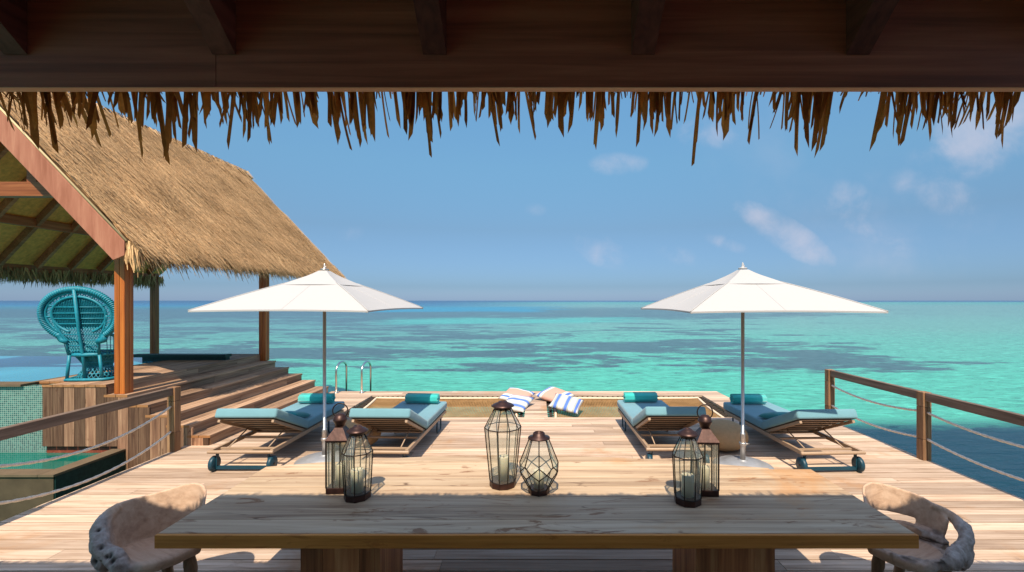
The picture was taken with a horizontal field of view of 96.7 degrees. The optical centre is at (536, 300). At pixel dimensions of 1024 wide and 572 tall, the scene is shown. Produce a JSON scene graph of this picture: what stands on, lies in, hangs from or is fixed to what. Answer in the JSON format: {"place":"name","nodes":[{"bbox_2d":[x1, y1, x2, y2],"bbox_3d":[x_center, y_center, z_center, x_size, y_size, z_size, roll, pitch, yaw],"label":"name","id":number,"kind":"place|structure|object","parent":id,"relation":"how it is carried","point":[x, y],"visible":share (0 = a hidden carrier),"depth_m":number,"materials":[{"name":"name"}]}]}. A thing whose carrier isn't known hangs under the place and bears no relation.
{"place":"outdoors","nodes":[
{"label":"outdoors","id":0,"kind":"place"},
{"bbox_2d":[285,411,310,417],"bbox_3d":[-3.440,1.615,6.420,0.340,0.116,0.500,1,-14,-4],"label":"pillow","id":1,"kind":"object","parent":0,"point":[301,414],"visible":0.45,"depth_m":6.36,"materials":[{"name":"teal fabric"}]},
{"bbox_2d":[0,301,1023,498],"bbox_3d":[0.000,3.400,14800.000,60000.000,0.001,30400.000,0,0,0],"label":"sea","id":2,"kind":"structure","parent":0,"point":[971,351],"depth_m":31.00,"materials":[{"name":"liquid"}]},
{"bbox_2d":[0,449,125,521],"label":"overflow basin","id":3,"kind":"object","parent":2,"relation":"in","point":[22,481],"visible":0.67,"depth_m":5.79,"materials":[{"name":"stone"}]},
{"bbox_2d":[39,354,328,469],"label":"stepped platform","id":4,"kind":"structure","parent":2,"relation":"in","point":[209,388],"depth_m":6.92,"materials":[{"name":"brown wood"}]},
{"bbox_2d":[36,286,113,381],"bbox_3d":[-6.837,0.501,7.043,1.082,1.432,0.771,0,0,-8],"label":"peacock chair","id":5,"kind":"object","parent":4,"relation":"on","point":[76,311],"visible":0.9,"depth_m":6.79,"materials":[{"name":"teal wicker"}]},
{"bbox_2d":[0,354,231,451],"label":"infinity pool","id":6,"kind":"structure","parent":4,"relation":"in","point":[21,377],"depth_m":7.05,"materials":[{"name":"tile"}]},
{"bbox_2d":[0,92,345,393],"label":"thatched pavilion","id":7,"kind":"structure","parent":4,"relation":"on","point":[119,213],"depth_m":8.57,"materials":[{"name":"beige plant"}]},
{"bbox_2d":[345,397,730,416],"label":"deck beams","id":8,"kind":"structure","parent":2,"relation":"in","point":[546,403],"depth_m":10.12,"materials":[{"name":"brown wood"}]},
{"bbox_2d":[0,391,1023,571],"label":"deck","id":9,"kind":"structure","parent":8,"relation":"on","point":[51,536],"depth_m":5.12,"materials":[{"name":"brown wood"}]},
{"bbox_2d":[0,386,180,504],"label":"rope railing","id":10,"kind":"object","parent":9,"relation":"on","point":[172,394],"visible":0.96,"depth_m":5.31,"materials":[{"name":"brown wood"}]},
{"bbox_2d":[88,483,206,571],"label":"driftwood chair","id":11,"kind":"object","parent":9,"relation":"on","point":[122,535],"visible":0.8,"depth_m":3.05,"materials":[{"name":"beige wood"}]},
{"bbox_2d":[207,401,344,470],"bbox_3d":[-3.610,1.724,6.604,0.800,0.750,2.172,0,0,0],"label":"sun lounger","id":12,"kind":"object","parent":9,"relation":"on","point":[263,420],"visible":0.9,"depth_m":5.87,"materials":[{"name":"wood"},{"name":"fabric"},{"name":"teal metal"}]},
{"bbox_2d":[298,393,335,402],"bbox_3d":[-3.610,1.609,7.494,0.552,0.158,0.156,0,0,-2],"label":"rolled towel","id":13,"kind":"object","parent":12,"relation":"on","point":[312,397],"visible":1,"depth_m":7.43,"materials":[{"name":"teal fabric"}]},
{"bbox_2d":[188,263,422,464],"bbox_3d":[-2.775,0.805,5.970,2.029,2.590,2.029,0,0,3],"label":"sun umbrella","id":14,"kind":"object","parent":9,"relation":"on","point":[324,292],"visible":0.94,"depth_m":5.42,"materials":[{"name":"white fabric"}]},
{"bbox_2d":[334,361,371,392],"bbox_3d":[-4.250,2.654,10.606,0.680,2.492,0.632,0,0,0],"label":"pool ladder","id":15,"kind":"object","parent":9,"relation":"attached to","point":[345,363],"visible":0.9,"depth_m":10.42,"materials":[{"name":"silver metal"}]},
{"bbox_2d":[336,419,380,449],"bbox_3d":[-2.550,1.895,6.500,0.650,0.410,0.650,0,0,0],"label":"round pouf","id":16,"kind":"object","parent":9,"relation":"on","point":[349,423],"visible":0.23,"depth_m":6.32,"materials":[{"name":"beige fabric"}]},
{"bbox_2d":[343,401,446,459],"bbox_3d":[-1.917,1.724,6.604,0.800,0.750,2.172,0,0,2],"label":"sun lounger","id":17,"kind":"object","parent":9,"relation":"on","point":[407,418],"visible":0.81,"depth_m":5.97,"materials":[{"name":"teal fabric"}]},
{"bbox_2d":[405,393,439,403],"bbox_3d":[-1.869,1.609,7.492,0.552,0.158,0.156,0,0,5],"label":"rolled towel","id":18,"kind":"object","parent":17,"relation":"on","point":[434,398],"visible":1,"depth_m":7.43,"materials":[{"name":"teal fabric"}]},
{"bbox_2d":[347,396,524,416],"bbox_3d":[-1.920,2.228,9.140,3.420,0.243,1.900,0,0,0],"label":"hammock net","id":19,"kind":"object","parent":9,"relation":"hanging from","point":[370,402],"visible":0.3,"depth_m":9.61,"materials":[{"name":"fabric"}]},
{"bbox_2d":[498,387,534,399],"bbox_3d":[-0.400,2.009,9.620,0.620,0.175,0.620,9,14,19],"label":"cushion","id":20,"kind":"object","parent":19,"relation":"on","point":[511,391],"visible":0.51,"depth_m":9.57,"materials":[{"name":"white fabric"}]},
{"bbox_2d":[506,395,534,411],"bbox_3d":[-0.380,2.034,9.020,0.540,0.166,0.580,3,17,22],"label":"cushion","id":21,"kind":"object","parent":19,"relation":"on","point":[520,403],"visible":0.76,"depth_m":8.93,"materials":[{"name":"white fabric"}]},
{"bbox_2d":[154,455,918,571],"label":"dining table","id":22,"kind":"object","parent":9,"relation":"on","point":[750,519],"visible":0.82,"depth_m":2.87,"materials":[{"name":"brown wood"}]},
{"bbox_2d":[325,403,354,493],"bbox_3d":[-1.385,1.031,3.220,0.153,0.616,0.153,0,0,-2],"label":"square lantern","id":23,"kind":"object","parent":22,"relation":"on","point":[339,434],"visible":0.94,"depth_m":3.18,"materials":[{"name":"orange metal"}]},
{"bbox_2d":[335,462,345,485],"bbox_3d":[-1.380,1.218,3.220,0.072,0.158,0.072,0,0,0],"label":"candle","id":24,"kind":"object","parent":23,"relation":"in","point":[337,475],"visible":0.73,"depth_m":3.19,"materials":[{"name":"wax"}]},
{"bbox_2d":[341,425,372,502],"bbox_3d":[-1.213,1.094,3.090,0.192,0.490,0.192,0,0,-33],"label":"glass lantern","id":25,"kind":"object","parent":22,"relation":"on","point":[355,431],"visible":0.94,"depth_m":3.05,"materials":[{"name":"black metal"}]},
{"bbox_2d":[351,467,363,493],"bbox_3d":[-1.213,1.212,3.090,0.080,0.162,0.080,0,0,0],"label":"candle","id":26,"kind":"object","parent":25,"relation":"in","point":[359,479],"visible":0.92,"depth_m":3.06,"materials":[{"name":"wax"}]},
{"bbox_2d":[484,400,520,489],"bbox_3d":[-0.241,1.034,3.300,0.269,0.610,0.266,0,0,0],"label":"glass lantern","id":27,"kind":"object","parent":22,"relation":"on","point":[500,406],"visible":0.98,"depth_m":3.25,"materials":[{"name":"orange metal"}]},
{"bbox_2d":[498,454,508,480],"bbox_3d":[-0.235,1.204,3.300,0.080,0.178,0.080,0,0,0],"label":"candle","id":28,"kind":"object","parent":27,"relation":"in","point":[503,466],"visible":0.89,"depth_m":3.27,"materials":[{"name":"wax"}]},
{"bbox_2d":[519,431,558,496],"bbox_3d":[0.020,1.129,3.180,0.275,0.420,0.275,0,0,0],"label":"geometric lantern","id":29,"kind":"object","parent":22,"relation":"on","point":[538,436],"visible":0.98,"depth_m":3.14,"materials":[{"name":"black metal"}]},
{"bbox_2d":[534,468,543,488],"bbox_3d":[0.020,1.237,3.180,0.074,0.132,0.074,0,0,0],"label":"candle","id":30,"kind":"object","parent":29,"relation":"in","point":[538,474],"visible":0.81,"depth_m":3.15,"materials":[{"name":"wax"}]},
{"bbox_2d":[672,427,703,507],"bbox_3d":[1.005,1.094,3.020,0.192,0.490,0.192,0,0,-36],"label":"glass lantern","id":31,"kind":"object","parent":22,"relation":"on","point":[686,433],"visible":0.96,"depth_m":2.98,"materials":[{"name":"black metal"}]},
{"bbox_2d":[681,472,693,497],"bbox_3d":[1.006,1.217,3.020,0.080,0.152,0.080,0,0,0],"label":"candle","id":32,"kind":"object","parent":31,"relation":"in","point":[689,485],"visible":0.94,"depth_m":2.99,"materials":[{"name":"wax"}]},
{"bbox_2d":[691,404,719,496],"bbox_3d":[1.180,1.031,3.180,0.153,0.616,0.153,0,0,3],"label":"square lantern","id":33,"kind":"object","parent":22,"relation":"on","point":[705,433],"visible":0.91,"depth_m":3.13,"materials":[{"name":"orange metal"}]},
{"bbox_2d":[699,464,709,487],"bbox_3d":[1.175,1.221,3.180,0.072,0.152,0.072,0,0,0],"label":"candle","id":34,"kind":"object","parent":33,"relation":"in","point":[707,476],"visible":0.58,"depth_m":3.15,"materials":[{"name":"wax"}]},
{"bbox_2d":[546,396,729,416],"bbox_3d":[1.945,2.228,9.140,3.470,0.243,1.900,0,0,0],"label":"hammock net","id":35,"kind":"object","parent":9,"relation":"hanging from","point":[556,412],"visible":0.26,"depth_m":9.54,"materials":[{"name":"fabric"}]},
{"bbox_2d":[535,386,574,401],"bbox_3d":[0.400,2.011,9.660,0.640,0.176,0.640,14,15,33],"label":"cushion","id":36,"kind":"object","parent":35,"relation":"on","point":[548,393],"visible":0.64,"depth_m":9.59,"materials":[{"name":"white fabric"}]},
{"bbox_2d":[549,393,583,413],"bbox_3d":[0.600,2.029,8.999,0.600,0.168,0.560,11,19,15],"label":"cushion","id":37,"kind":"object","parent":35,"relation":"on","point":[565,403],"visible":1,"depth_m":8.87,"materials":[{"name":"white fabric"}]},
{"bbox_2d":[617,400,710,462],"bbox_3d":[1.770,1.724,6.704,0.800,0.750,2.172,0,0,0],"label":"sun lounger","id":38,"kind":"object","parent":9,"relation":"on","point":[659,415],"visible":0.83,"depth_m":6.05,"materials":[{"name":"wood"},{"name":"fabric"}]},
{"bbox_2d":[623,392,657,401],"bbox_3d":[1.740,1.609,7.594,0.552,0.158,0.156,0,0,-1],"label":"rolled towel","id":39,"kind":"object","parent":38,"relation":"on","point":[640,396],"visible":1,"depth_m":7.53,"materials":[{"name":"teal fabric"}]},
{"bbox_2d":[706,419,748,450],"bbox_3d":[2.640,1.895,6.420,0.650,0.410,0.650,0,0,0],"label":"round pouf","id":40,"kind":"object","parent":9,"relation":"on","point":[726,433],"visible":0.62,"depth_m":6.18,"materials":[{"name":"beige fabric"}]},
{"bbox_2d":[641,262,887,468],"bbox_3d":[2.625,0.805,5.780,2.089,2.590,2.089,0,0,-1],"label":"sun umbrella","id":41,"kind":"object","parent":9,"relation":"on","point":[742,291],"visible":0.95,"depth_m":5.22,"materials":[{"name":"white fabric"}]},
{"bbox_2d":[723,402,865,471],"bbox_3d":[3.558,1.724,6.563,0.800,0.750,2.172,0,0,-2],"label":"sun lounger","id":42,"kind":"object","parent":9,"relation":"on","point":[815,421],"visible":0.88,"depth_m":5.83,"materials":[{"name":"wood"},{"name":"fabric"},{"name":"teal metal"}]},
{"bbox_2d":[729,394,766,403],"bbox_3d":[3.473,1.609,7.450,0.552,0.158,0.156,0,0,0],"label":"rolled towel","id":43,"kind":"object","parent":42,"relation":"on","point":[751,398],"visible":1,"depth_m":7.38,"materials":[{"name":"teal fabric"}]},
{"bbox_2d":[862,482,974,571],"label":"driftwood chair","id":44,"kind":"object","parent":9,"relation":"on","point":[935,552],"visible":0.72,"depth_m":3.03,"materials":[{"name":"grey wood"}]},
{"bbox_2d":[825,369,1023,480],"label":"rope railing","id":45,"kind":"object","parent":9,"relation":"on","point":[924,401],"visible":0.94,"depth_m":5.96,"materials":[{"name":"brown wood"}]},
{"bbox_3d":[0.000,-0.250,-4.125,10.400,5.300,0.150,0,0,0],"label":"villa wall","id":46,"kind":"object","parent":9,"relation":"on","visible":0},
{"bbox_2d":[0,0,1023,165],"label":"veranda roof","id":47,"kind":"structure","parent":46,"relation":"attached to","point":[559,53],"depth_m":1.45,"materials":[{"name":"brown plant"}]},
{"bbox_2d":[0,92,1023,300],"label":"sky","id":48,"kind":"structure","parent":0,"point":[551,216],"materials":[{"name":"blue"}]},
{"bbox_2d":[759,412,787,418],"bbox_3d":[3.396,1.615,6.372,0.340,0.114,0.500,2,-14,-6],"label":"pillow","id":49,"kind":"object","parent":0,"point":[768,415],"visible":0.45,"depth_m":6.33,"materials":[{"name":"teal fabric"}]}
]}

